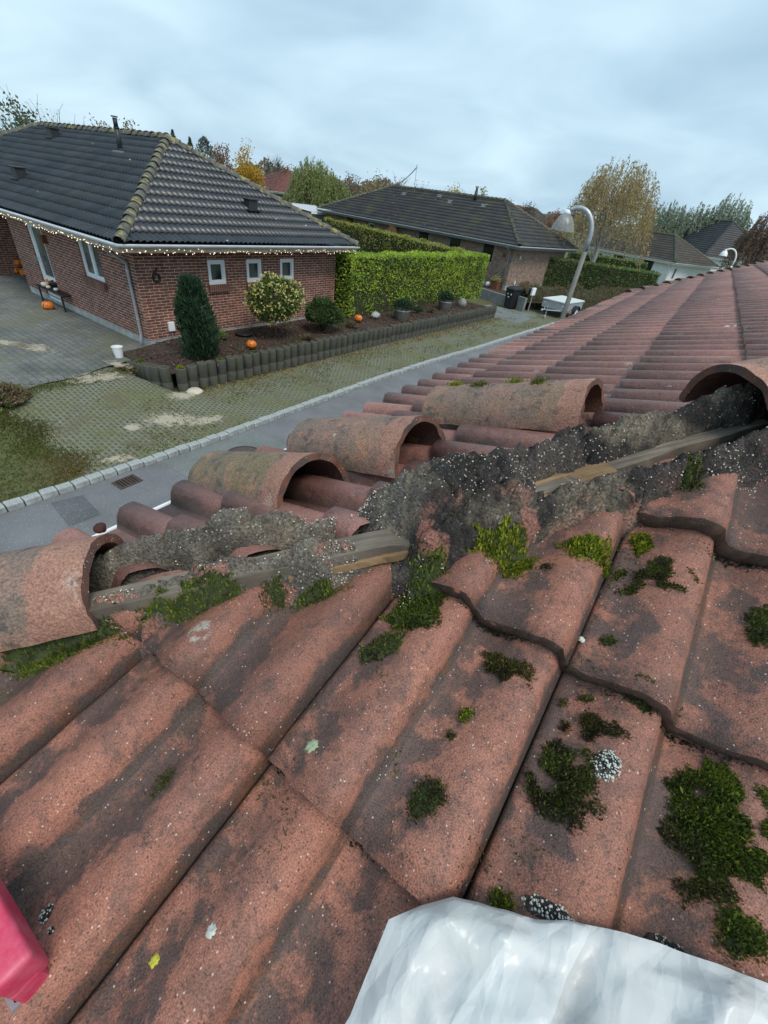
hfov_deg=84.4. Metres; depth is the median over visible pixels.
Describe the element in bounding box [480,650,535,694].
moss clump
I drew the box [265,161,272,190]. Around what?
cypress
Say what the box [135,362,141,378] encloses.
palisade post
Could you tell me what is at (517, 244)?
brick house
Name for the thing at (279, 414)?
kerb stone
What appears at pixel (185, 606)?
moss clump
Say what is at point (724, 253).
street lamp
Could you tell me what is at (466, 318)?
palisade post
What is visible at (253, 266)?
window
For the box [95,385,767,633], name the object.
mortar grit
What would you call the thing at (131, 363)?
palisade post
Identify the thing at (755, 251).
tree
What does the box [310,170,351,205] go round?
willow tree
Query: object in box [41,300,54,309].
pumpkin
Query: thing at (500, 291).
terrace
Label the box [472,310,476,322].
palisade post
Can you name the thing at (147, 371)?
palisade post
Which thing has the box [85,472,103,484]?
kerb stone
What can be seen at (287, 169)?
tree
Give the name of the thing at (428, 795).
moss clump
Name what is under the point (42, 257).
door
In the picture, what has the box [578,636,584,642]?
lichen patch
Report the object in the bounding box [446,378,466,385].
moss clump
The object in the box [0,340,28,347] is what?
sand
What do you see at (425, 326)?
palisade post
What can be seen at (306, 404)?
kerb stone
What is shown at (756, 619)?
moss clump
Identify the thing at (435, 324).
palisade post
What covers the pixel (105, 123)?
tree
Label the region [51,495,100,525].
street patch
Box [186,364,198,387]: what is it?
palisade post
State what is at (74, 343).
driveway
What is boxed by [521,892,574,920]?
lichen
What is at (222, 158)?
tree
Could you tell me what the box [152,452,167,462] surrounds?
kerb stone
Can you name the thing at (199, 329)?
conifer
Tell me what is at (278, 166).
cypress
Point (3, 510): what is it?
kerb stone
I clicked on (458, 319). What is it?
palisade post
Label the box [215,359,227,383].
palisade post
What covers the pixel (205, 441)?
kerb stone
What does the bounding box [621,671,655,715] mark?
moss clump
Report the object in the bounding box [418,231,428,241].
window
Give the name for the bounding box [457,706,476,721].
moss clump
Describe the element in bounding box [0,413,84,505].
lawn
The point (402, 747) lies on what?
moss crumbs
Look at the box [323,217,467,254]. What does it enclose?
hedge
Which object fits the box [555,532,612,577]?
moss clump
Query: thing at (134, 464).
kerb stone
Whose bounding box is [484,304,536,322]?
driveway
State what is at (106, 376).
sand
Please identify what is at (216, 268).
window
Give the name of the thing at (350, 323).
bed plant
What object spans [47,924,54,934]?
mortar crumb
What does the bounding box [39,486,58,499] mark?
kerb stone
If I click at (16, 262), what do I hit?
pumpkin
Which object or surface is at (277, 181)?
house
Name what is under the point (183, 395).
sand
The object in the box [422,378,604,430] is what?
hip tile
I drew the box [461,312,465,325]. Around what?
palisade post
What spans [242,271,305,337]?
shrub
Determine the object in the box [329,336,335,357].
palisade post
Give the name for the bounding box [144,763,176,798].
moss clump
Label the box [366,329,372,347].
palisade post
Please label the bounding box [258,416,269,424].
kerb stone
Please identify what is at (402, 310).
barrel planter
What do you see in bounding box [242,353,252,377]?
palisade post
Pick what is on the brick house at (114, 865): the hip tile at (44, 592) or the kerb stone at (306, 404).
the hip tile at (44, 592)
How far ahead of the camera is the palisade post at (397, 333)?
14.76 m
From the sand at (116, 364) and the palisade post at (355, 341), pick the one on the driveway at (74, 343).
the sand at (116, 364)
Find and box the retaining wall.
[479,288,527,311]
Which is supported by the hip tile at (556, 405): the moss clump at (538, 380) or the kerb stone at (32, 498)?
the moss clump at (538, 380)
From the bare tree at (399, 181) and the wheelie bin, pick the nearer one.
the wheelie bin
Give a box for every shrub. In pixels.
[0,85,84,124]
[0,381,33,407]
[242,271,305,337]
[304,295,344,330]
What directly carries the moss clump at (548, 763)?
on the brick house at (114, 865)
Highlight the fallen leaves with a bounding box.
[154,302,526,394]
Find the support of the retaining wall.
on the ground at (478, 301)
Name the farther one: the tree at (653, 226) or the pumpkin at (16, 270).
the tree at (653, 226)
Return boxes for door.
[27,223,61,302]
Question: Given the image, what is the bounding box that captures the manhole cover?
[228,446,256,451]
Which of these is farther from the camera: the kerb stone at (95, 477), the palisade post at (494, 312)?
the palisade post at (494, 312)
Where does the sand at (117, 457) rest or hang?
on the verge paving
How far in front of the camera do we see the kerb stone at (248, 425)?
8.44 m
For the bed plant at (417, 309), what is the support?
on the bed soil
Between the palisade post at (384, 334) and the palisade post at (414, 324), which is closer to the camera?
the palisade post at (384, 334)
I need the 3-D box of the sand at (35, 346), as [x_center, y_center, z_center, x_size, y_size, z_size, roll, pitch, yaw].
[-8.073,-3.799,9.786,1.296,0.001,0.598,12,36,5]
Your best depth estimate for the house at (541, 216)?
64.47 m
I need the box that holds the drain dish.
[235,330,252,336]
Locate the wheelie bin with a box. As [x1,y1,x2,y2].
[504,286,523,307]
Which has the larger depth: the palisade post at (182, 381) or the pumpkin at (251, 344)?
the pumpkin at (251, 344)
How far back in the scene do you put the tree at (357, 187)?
43.15 m
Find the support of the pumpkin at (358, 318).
on the bed soil
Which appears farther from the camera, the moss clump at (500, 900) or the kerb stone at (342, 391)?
the kerb stone at (342, 391)
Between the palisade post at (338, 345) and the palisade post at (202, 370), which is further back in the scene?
the palisade post at (338, 345)
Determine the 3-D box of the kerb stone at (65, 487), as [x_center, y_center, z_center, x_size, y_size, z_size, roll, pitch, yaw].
[-4.714,-0.330,6.275,0.149,0.163,0.200,31,43,29]
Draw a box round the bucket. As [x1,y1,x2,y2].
[111,345,123,357]
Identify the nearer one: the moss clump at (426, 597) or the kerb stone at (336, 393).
the moss clump at (426, 597)
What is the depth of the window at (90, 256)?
10.77 m
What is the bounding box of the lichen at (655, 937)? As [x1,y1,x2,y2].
[642,932,686,953]
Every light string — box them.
[0,213,117,253]
[123,248,355,255]
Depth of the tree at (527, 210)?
58.59 m
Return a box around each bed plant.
[217,330,227,338]
[302,334,312,338]
[346,320,358,327]
[413,306,423,312]
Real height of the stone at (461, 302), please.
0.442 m
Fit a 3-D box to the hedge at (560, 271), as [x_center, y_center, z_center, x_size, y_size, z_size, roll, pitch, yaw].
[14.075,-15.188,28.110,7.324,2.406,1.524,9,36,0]
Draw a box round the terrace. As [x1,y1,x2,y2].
[481,285,541,302]
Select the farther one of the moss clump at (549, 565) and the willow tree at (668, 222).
the willow tree at (668, 222)
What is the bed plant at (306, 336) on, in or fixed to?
on the bed soil
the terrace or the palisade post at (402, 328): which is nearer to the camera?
the palisade post at (402, 328)
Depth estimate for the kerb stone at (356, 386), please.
10.85 m
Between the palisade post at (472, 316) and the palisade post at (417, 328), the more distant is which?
the palisade post at (472, 316)
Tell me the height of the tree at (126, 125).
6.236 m
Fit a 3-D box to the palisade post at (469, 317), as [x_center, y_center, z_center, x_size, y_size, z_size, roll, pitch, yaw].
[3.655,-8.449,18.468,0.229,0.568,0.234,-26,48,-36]
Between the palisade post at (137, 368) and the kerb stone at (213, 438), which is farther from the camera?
the palisade post at (137, 368)
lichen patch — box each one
[148,952,159,968]
[205,922,216,938]
[305,739,318,752]
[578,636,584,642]
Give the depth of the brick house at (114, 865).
0.63 m
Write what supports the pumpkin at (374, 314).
on the bed soil
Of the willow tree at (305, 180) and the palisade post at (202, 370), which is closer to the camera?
the palisade post at (202, 370)
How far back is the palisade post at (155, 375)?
9.26 m
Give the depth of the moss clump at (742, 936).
0.44 m
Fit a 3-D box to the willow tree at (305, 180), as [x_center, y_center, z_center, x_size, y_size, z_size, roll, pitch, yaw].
[-6.874,-31.002,41.704,6.098,6.472,5.999,27,40,24]
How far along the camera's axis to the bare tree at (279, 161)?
52.91 m
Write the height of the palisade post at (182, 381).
0.567 m
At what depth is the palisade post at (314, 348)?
12.06 m
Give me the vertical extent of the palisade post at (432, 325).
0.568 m
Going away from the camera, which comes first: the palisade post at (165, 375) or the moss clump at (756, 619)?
the moss clump at (756, 619)
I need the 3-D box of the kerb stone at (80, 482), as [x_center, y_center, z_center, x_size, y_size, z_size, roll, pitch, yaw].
[-4.584,-0.413,6.411,0.162,0.165,0.200,28,41,26]
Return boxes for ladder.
[0,877,48,1014]
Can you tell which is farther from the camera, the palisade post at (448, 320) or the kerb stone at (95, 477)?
the palisade post at (448, 320)
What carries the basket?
on the bench
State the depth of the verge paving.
8.82 m
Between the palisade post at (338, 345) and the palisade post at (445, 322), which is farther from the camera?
the palisade post at (445, 322)
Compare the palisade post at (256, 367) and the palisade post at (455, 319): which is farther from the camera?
the palisade post at (455, 319)
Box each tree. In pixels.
[0,91,48,132]
[89,113,111,126]
[118,117,138,129]
[187,137,193,147]
[211,141,233,170]
[232,137,267,189]
[267,155,284,173]
[277,163,293,191]
[282,155,336,205]
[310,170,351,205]
[340,171,363,195]
[350,171,387,194]
[388,175,408,185]
[445,181,462,192]
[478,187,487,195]
[520,200,537,217]
[541,208,566,235]
[626,208,665,258]
[644,199,689,235]
[668,201,715,238]
[700,191,752,257]
[717,211,767,268]
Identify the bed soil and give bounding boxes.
[123,300,486,373]
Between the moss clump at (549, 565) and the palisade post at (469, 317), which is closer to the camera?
the moss clump at (549, 565)
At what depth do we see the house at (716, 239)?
51.44 m
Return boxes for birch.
[555,157,660,272]
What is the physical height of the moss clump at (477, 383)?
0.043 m
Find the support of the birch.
on the ground at (478, 301)
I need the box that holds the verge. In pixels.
[510,309,579,320]
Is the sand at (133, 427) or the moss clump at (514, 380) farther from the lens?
the sand at (133, 427)
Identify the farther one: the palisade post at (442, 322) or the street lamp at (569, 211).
the palisade post at (442, 322)
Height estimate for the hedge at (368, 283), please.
2.110 m
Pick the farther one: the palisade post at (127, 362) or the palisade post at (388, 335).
the palisade post at (388, 335)
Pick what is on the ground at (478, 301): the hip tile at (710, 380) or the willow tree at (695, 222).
the willow tree at (695, 222)
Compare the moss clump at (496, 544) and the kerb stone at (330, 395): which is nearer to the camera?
the moss clump at (496, 544)
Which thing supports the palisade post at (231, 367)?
on the ground at (478, 301)
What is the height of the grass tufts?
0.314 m
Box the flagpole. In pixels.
[394,165,417,186]
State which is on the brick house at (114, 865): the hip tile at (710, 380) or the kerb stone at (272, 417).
the hip tile at (710, 380)
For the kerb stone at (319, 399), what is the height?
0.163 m
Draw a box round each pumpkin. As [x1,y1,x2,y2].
[13,259,21,266]
[14,268,19,273]
[19,269,25,275]
[40,282,48,286]
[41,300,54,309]
[246,339,256,348]
[354,314,361,321]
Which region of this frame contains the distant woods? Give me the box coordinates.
[0,128,767,254]
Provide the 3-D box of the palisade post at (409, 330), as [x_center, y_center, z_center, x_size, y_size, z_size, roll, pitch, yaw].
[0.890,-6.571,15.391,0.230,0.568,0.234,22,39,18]
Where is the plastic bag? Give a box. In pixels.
[345,897,767,1023]
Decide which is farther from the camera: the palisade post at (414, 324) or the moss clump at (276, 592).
the palisade post at (414, 324)
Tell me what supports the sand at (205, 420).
on the verge paving
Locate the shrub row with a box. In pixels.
[517,280,626,310]
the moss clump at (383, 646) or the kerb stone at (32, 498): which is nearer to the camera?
the moss clump at (383, 646)
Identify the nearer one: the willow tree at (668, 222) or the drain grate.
the drain grate
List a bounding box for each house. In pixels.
[0,115,359,345]
[0,259,767,1023]
[260,171,307,204]
[316,185,578,289]
[525,208,565,233]
[584,231,719,282]
[679,219,763,270]
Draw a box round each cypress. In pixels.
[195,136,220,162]
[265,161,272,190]
[273,162,280,190]
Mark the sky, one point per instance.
(521, 101)
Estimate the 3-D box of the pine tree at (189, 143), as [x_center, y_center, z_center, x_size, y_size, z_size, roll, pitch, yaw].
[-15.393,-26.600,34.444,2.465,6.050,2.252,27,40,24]
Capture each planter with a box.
[392,298,412,320]
[438,290,454,310]
[490,275,502,289]
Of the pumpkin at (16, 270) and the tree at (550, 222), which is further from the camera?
the tree at (550, 222)
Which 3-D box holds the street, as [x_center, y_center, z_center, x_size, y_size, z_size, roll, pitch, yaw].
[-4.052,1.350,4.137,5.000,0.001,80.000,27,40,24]
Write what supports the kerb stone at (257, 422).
on the ground at (478, 301)
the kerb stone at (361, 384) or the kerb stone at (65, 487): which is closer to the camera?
the kerb stone at (65, 487)
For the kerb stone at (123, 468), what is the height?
0.163 m
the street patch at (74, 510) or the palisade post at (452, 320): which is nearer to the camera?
the street patch at (74, 510)
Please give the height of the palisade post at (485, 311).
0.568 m
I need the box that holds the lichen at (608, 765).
[590,749,621,781]
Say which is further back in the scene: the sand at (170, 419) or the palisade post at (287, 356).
the palisade post at (287, 356)
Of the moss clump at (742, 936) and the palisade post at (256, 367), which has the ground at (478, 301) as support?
the palisade post at (256, 367)
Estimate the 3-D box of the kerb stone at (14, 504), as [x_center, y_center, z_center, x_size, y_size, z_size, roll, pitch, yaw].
[-5.092,-0.080,5.850,0.162,0.165,0.200,32,43,28]
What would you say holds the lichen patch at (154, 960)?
on the brick house at (114, 865)
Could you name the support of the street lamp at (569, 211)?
on the ground at (478, 301)
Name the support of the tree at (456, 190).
on the ground at (478, 301)
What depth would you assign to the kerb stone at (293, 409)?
9.31 m
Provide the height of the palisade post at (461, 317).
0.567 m
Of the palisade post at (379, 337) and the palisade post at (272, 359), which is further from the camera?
the palisade post at (379, 337)
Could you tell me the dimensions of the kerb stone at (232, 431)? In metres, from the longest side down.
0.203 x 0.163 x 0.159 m
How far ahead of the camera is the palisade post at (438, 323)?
16.64 m
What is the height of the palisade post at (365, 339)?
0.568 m
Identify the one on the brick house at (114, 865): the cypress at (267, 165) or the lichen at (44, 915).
the lichen at (44, 915)
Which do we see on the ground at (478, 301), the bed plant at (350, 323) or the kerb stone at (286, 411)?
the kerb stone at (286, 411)
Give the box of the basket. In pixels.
[50,280,57,287]
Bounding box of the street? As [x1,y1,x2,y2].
[0,332,532,552]
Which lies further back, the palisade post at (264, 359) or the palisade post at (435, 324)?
the palisade post at (435, 324)
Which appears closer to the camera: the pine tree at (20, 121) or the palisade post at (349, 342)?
the palisade post at (349, 342)
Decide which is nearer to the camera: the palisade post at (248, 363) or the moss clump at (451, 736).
the moss clump at (451, 736)
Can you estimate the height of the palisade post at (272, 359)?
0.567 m
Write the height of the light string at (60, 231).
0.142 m
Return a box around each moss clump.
[0,602,135,680]
[122,566,245,627]
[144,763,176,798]
[175,365,183,368]
[258,570,289,613]
[284,578,353,613]
[357,628,409,664]
[379,543,455,630]
[403,775,451,825]
[443,728,457,739]
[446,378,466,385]
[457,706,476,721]
[466,378,489,387]
[467,514,540,581]
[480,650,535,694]
[486,887,519,911]
[504,376,528,383]
[522,554,565,581]
[523,738,612,833]
[524,376,552,384]
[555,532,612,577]
[558,693,631,742]
[597,633,621,646]
[611,555,702,595]
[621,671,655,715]
[628,532,653,558]
[657,818,745,935]
[664,756,767,894]
[676,452,712,495]
[711,897,767,971]
[742,604,767,648]
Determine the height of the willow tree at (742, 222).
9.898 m
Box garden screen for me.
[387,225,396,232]
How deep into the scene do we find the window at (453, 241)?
26.31 m
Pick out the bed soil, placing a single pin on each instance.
(370, 324)
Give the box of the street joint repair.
[161,429,286,477]
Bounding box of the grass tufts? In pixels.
[0,309,538,502]
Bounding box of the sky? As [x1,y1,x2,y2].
[0,0,767,240]
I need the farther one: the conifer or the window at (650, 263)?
the window at (650, 263)
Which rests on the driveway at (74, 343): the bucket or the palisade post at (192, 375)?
the bucket
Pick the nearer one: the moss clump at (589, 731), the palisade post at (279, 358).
the moss clump at (589, 731)
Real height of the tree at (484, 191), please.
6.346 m
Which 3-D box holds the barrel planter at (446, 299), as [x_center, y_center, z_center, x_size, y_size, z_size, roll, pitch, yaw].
[2.686,-9.157,18.315,0.780,0.753,0.763,27,40,24]
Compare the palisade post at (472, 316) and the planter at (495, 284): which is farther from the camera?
the planter at (495, 284)
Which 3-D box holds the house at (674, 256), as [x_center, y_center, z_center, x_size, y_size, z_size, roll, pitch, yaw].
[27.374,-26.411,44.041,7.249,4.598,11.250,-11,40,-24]
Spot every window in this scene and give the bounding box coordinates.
[77,239,107,290]
[207,260,229,291]
[246,259,261,288]
[280,259,296,283]
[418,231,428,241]
[448,237,461,250]
[481,243,494,263]
[644,259,654,270]
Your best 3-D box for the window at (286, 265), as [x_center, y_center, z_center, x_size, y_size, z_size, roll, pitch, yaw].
[-2.983,-7.368,13.033,0.150,0.735,0.650,28,41,25]
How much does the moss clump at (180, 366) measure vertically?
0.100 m
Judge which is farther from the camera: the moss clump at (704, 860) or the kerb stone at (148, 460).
the kerb stone at (148, 460)
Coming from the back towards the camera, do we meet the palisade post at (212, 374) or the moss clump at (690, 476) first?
the palisade post at (212, 374)
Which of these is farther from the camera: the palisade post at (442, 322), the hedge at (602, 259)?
the hedge at (602, 259)
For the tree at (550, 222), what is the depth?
61.95 m
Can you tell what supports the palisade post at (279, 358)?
on the ground at (478, 301)
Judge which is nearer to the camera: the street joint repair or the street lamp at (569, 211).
the street joint repair
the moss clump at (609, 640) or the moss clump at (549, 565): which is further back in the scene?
the moss clump at (549, 565)
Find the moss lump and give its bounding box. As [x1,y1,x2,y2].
[93,522,106,533]
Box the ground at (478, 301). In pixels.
[4,231,616,877]
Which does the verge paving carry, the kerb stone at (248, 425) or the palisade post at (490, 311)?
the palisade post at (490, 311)
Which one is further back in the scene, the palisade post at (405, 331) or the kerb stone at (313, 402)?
the palisade post at (405, 331)
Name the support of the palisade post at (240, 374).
on the ground at (478, 301)
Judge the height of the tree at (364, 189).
5.983 m
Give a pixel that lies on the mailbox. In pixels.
(531, 291)
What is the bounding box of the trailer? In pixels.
[541,295,584,318]
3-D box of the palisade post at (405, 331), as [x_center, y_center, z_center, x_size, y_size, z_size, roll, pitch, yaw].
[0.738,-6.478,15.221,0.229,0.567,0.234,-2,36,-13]
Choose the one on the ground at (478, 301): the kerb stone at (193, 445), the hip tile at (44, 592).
the kerb stone at (193, 445)
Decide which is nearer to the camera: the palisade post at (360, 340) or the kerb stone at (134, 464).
the kerb stone at (134, 464)
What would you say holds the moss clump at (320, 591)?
on the brick house at (114, 865)
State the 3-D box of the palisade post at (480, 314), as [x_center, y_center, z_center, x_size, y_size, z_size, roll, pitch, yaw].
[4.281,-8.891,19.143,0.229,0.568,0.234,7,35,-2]
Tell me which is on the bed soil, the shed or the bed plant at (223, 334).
the bed plant at (223, 334)
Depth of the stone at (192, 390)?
9.46 m
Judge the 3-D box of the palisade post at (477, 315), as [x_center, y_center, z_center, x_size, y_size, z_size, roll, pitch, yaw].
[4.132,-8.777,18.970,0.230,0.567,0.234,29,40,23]
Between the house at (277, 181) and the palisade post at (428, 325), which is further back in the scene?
the house at (277, 181)
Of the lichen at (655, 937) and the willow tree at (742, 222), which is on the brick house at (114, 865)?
the lichen at (655, 937)
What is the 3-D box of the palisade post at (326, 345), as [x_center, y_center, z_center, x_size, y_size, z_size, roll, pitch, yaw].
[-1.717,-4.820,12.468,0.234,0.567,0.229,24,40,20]
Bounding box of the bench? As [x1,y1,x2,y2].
[35,284,73,311]
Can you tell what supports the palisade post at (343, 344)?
on the ground at (478, 301)
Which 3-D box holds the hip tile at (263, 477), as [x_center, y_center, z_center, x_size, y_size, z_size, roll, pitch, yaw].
[-0.340,-0.109,1.155,0.435,0.121,0.250,9,28,36]
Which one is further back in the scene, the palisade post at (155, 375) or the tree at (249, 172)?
the tree at (249, 172)
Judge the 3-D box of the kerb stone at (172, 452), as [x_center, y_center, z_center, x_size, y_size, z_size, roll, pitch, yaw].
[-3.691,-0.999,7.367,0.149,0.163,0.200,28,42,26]
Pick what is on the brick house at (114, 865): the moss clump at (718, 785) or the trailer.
the moss clump at (718, 785)
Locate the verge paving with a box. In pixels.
[3,307,555,475]
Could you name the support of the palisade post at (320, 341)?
on the ground at (478, 301)
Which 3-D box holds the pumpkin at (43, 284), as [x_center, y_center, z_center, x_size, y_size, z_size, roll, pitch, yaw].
[-9.925,-6.677,12.392,0.194,0.161,0.204,27,40,24]
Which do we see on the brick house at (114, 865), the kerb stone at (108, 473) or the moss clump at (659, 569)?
the moss clump at (659, 569)
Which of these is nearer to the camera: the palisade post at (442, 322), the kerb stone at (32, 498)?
the kerb stone at (32, 498)
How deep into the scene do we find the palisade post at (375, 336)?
13.91 m
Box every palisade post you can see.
[126,359,132,374]
[129,360,137,376]
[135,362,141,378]
[139,362,146,380]
[143,363,153,382]
[149,365,162,386]
[158,365,174,391]
[175,367,188,392]
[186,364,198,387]
[196,361,208,387]
[205,360,218,386]
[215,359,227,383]
[225,356,235,381]
[234,355,244,379]
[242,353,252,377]
[250,351,260,374]
[259,350,268,373]
[267,348,275,371]
[275,347,283,369]
[282,345,290,368]
[289,343,297,366]
[296,342,304,364]
[303,342,310,363]
[310,340,317,361]
[316,338,323,359]
[322,337,329,358]
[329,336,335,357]
[334,335,341,355]
[340,334,346,354]
[346,333,352,352]
[351,332,357,351]
[357,331,362,350]
[362,330,367,348]
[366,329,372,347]
[372,328,377,346]
[376,328,382,345]
[381,327,386,344]
[386,326,391,342]
[390,324,395,341]
[394,324,399,340]
[399,323,404,339]
[403,323,408,338]
[407,322,411,337]
[411,321,416,336]
[415,320,419,336]
[418,319,423,335]
[422,319,427,334]
[426,318,431,333]
[429,318,434,332]
[433,317,437,331]
[436,316,441,331]
[440,315,444,330]
[443,315,447,329]
[446,314,451,328]
[449,314,454,328]
[452,313,457,327]
[455,313,459,326]
[458,312,462,325]
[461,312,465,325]
[464,311,468,324]
[467,311,471,323]
[469,310,473,323]
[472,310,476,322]
[475,309,479,321]
[477,308,482,321]
[482,307,487,320]
[487,306,492,318]
[492,305,496,317]
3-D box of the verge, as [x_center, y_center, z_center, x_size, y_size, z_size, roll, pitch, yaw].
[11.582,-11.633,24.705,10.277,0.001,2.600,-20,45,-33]
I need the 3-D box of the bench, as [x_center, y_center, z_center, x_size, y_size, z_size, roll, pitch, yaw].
[-9.575,-6.283,12.492,1.620,0.490,0.410,27,40,24]
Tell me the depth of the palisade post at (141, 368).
9.50 m
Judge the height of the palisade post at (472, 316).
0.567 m
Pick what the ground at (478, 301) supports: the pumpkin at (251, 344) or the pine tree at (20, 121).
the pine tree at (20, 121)
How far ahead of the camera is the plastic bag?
0.40 m
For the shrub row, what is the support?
on the verge
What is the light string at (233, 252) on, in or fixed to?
attached to the brick house at (117, 189)
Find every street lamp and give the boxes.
[551,205,593,319]
[719,248,736,266]
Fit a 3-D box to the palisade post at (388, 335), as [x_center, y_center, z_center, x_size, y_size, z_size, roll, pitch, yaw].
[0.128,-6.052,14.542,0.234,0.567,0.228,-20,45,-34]
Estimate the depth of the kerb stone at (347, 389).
10.58 m
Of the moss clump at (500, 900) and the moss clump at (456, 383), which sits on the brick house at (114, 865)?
the moss clump at (500, 900)
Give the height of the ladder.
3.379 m
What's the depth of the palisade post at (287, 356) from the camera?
11.38 m
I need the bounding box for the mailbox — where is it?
[527,288,536,311]
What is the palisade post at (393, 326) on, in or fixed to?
on the ground at (478, 301)
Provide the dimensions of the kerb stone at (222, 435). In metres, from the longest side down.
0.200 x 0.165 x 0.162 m
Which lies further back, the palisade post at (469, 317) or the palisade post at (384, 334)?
the palisade post at (469, 317)
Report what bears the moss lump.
on the brick house at (114, 865)
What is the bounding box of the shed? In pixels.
[292,203,330,222]
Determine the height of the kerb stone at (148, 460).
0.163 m
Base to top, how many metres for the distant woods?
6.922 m
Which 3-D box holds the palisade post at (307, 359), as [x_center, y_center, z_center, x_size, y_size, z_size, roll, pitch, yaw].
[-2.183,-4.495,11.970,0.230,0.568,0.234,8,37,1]
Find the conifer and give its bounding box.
[173,273,220,360]
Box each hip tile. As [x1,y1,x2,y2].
[0,534,123,651]
[188,451,349,508]
[287,415,445,477]
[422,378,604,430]
[679,357,767,409]
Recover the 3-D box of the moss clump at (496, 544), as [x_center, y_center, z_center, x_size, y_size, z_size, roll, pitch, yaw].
[0.219,0.065,0.742,0.154,0.110,0.072,7,36,-2]
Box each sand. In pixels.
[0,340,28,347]
[15,343,46,351]
[67,372,124,383]
[101,455,132,462]
[105,361,127,366]
[124,424,139,430]
[145,412,194,426]
[168,391,196,398]
[189,415,222,424]
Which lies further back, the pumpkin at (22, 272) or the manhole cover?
the pumpkin at (22, 272)
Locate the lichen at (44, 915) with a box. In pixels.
[38,903,53,923]
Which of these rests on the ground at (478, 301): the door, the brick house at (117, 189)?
the brick house at (117, 189)
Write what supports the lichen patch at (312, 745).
on the brick house at (114, 865)
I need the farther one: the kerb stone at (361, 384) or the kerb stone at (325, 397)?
the kerb stone at (361, 384)
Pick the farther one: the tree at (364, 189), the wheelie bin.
the tree at (364, 189)
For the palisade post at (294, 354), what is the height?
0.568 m
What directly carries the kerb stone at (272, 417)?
on the ground at (478, 301)
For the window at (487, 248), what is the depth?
25.08 m
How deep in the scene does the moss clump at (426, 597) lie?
0.72 m
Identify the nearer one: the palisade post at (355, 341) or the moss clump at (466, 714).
the moss clump at (466, 714)
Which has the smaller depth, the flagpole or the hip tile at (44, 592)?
the hip tile at (44, 592)
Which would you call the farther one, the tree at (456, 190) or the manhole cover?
the tree at (456, 190)
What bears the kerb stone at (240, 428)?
on the ground at (478, 301)
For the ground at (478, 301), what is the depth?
10.35 m
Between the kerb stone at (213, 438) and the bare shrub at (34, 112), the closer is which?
the kerb stone at (213, 438)
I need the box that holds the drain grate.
[111,474,142,489]
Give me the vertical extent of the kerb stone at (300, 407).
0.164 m
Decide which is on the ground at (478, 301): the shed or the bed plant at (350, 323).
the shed
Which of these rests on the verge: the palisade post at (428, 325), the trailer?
the trailer
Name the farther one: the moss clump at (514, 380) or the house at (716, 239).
the house at (716, 239)
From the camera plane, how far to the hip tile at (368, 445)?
1.16 m
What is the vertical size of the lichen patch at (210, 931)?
0.010 m
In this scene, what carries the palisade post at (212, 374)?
on the ground at (478, 301)
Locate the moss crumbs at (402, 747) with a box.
[30,479,713,977]
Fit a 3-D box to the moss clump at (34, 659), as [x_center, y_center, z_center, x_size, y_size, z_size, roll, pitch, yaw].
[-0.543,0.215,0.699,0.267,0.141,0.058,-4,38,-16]
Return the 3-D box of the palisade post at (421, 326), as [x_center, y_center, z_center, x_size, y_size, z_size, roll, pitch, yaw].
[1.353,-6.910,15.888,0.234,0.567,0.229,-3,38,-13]
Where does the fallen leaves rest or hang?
on the verge paving
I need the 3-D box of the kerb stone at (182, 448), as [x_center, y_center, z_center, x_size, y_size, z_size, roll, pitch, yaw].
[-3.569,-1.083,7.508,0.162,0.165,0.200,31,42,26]
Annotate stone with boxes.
[0,503,6,514]
[3,497,24,511]
[21,492,42,505]
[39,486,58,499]
[55,482,74,494]
[71,476,89,488]
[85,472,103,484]
[100,467,117,479]
[114,463,130,474]
[127,459,143,470]
[140,456,155,466]
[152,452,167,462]
[164,448,178,458]
[174,444,189,454]
[186,387,202,393]
[186,441,200,450]
[197,437,210,446]
[206,434,219,443]
[216,431,228,439]
[224,427,237,436]
[233,425,245,433]
[242,421,253,430]
[250,419,262,427]
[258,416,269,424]
[266,414,276,421]
[273,411,283,418]
[280,408,290,416]
[287,406,297,413]
[294,404,303,410]
[301,401,310,408]
[307,399,316,405]
[313,397,322,403]
[319,395,327,401]
[326,393,333,399]
[331,391,339,397]
[336,389,344,395]
[342,387,349,393]
[351,384,359,389]
[356,382,364,387]
[362,380,369,385]
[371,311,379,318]
[457,298,466,306]
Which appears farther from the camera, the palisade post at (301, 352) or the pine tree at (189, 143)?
the pine tree at (189, 143)
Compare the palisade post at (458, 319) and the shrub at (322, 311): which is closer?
the shrub at (322, 311)
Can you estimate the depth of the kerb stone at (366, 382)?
11.16 m
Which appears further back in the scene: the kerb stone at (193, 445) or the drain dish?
the drain dish
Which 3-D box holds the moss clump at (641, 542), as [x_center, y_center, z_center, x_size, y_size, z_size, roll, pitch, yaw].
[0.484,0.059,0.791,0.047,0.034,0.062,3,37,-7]
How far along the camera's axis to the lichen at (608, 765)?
0.55 m
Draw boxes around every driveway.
[0,274,146,392]
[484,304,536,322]
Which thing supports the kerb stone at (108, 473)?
on the ground at (478, 301)
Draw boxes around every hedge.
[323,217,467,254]
[334,250,489,318]
[542,257,660,290]
[566,251,647,269]

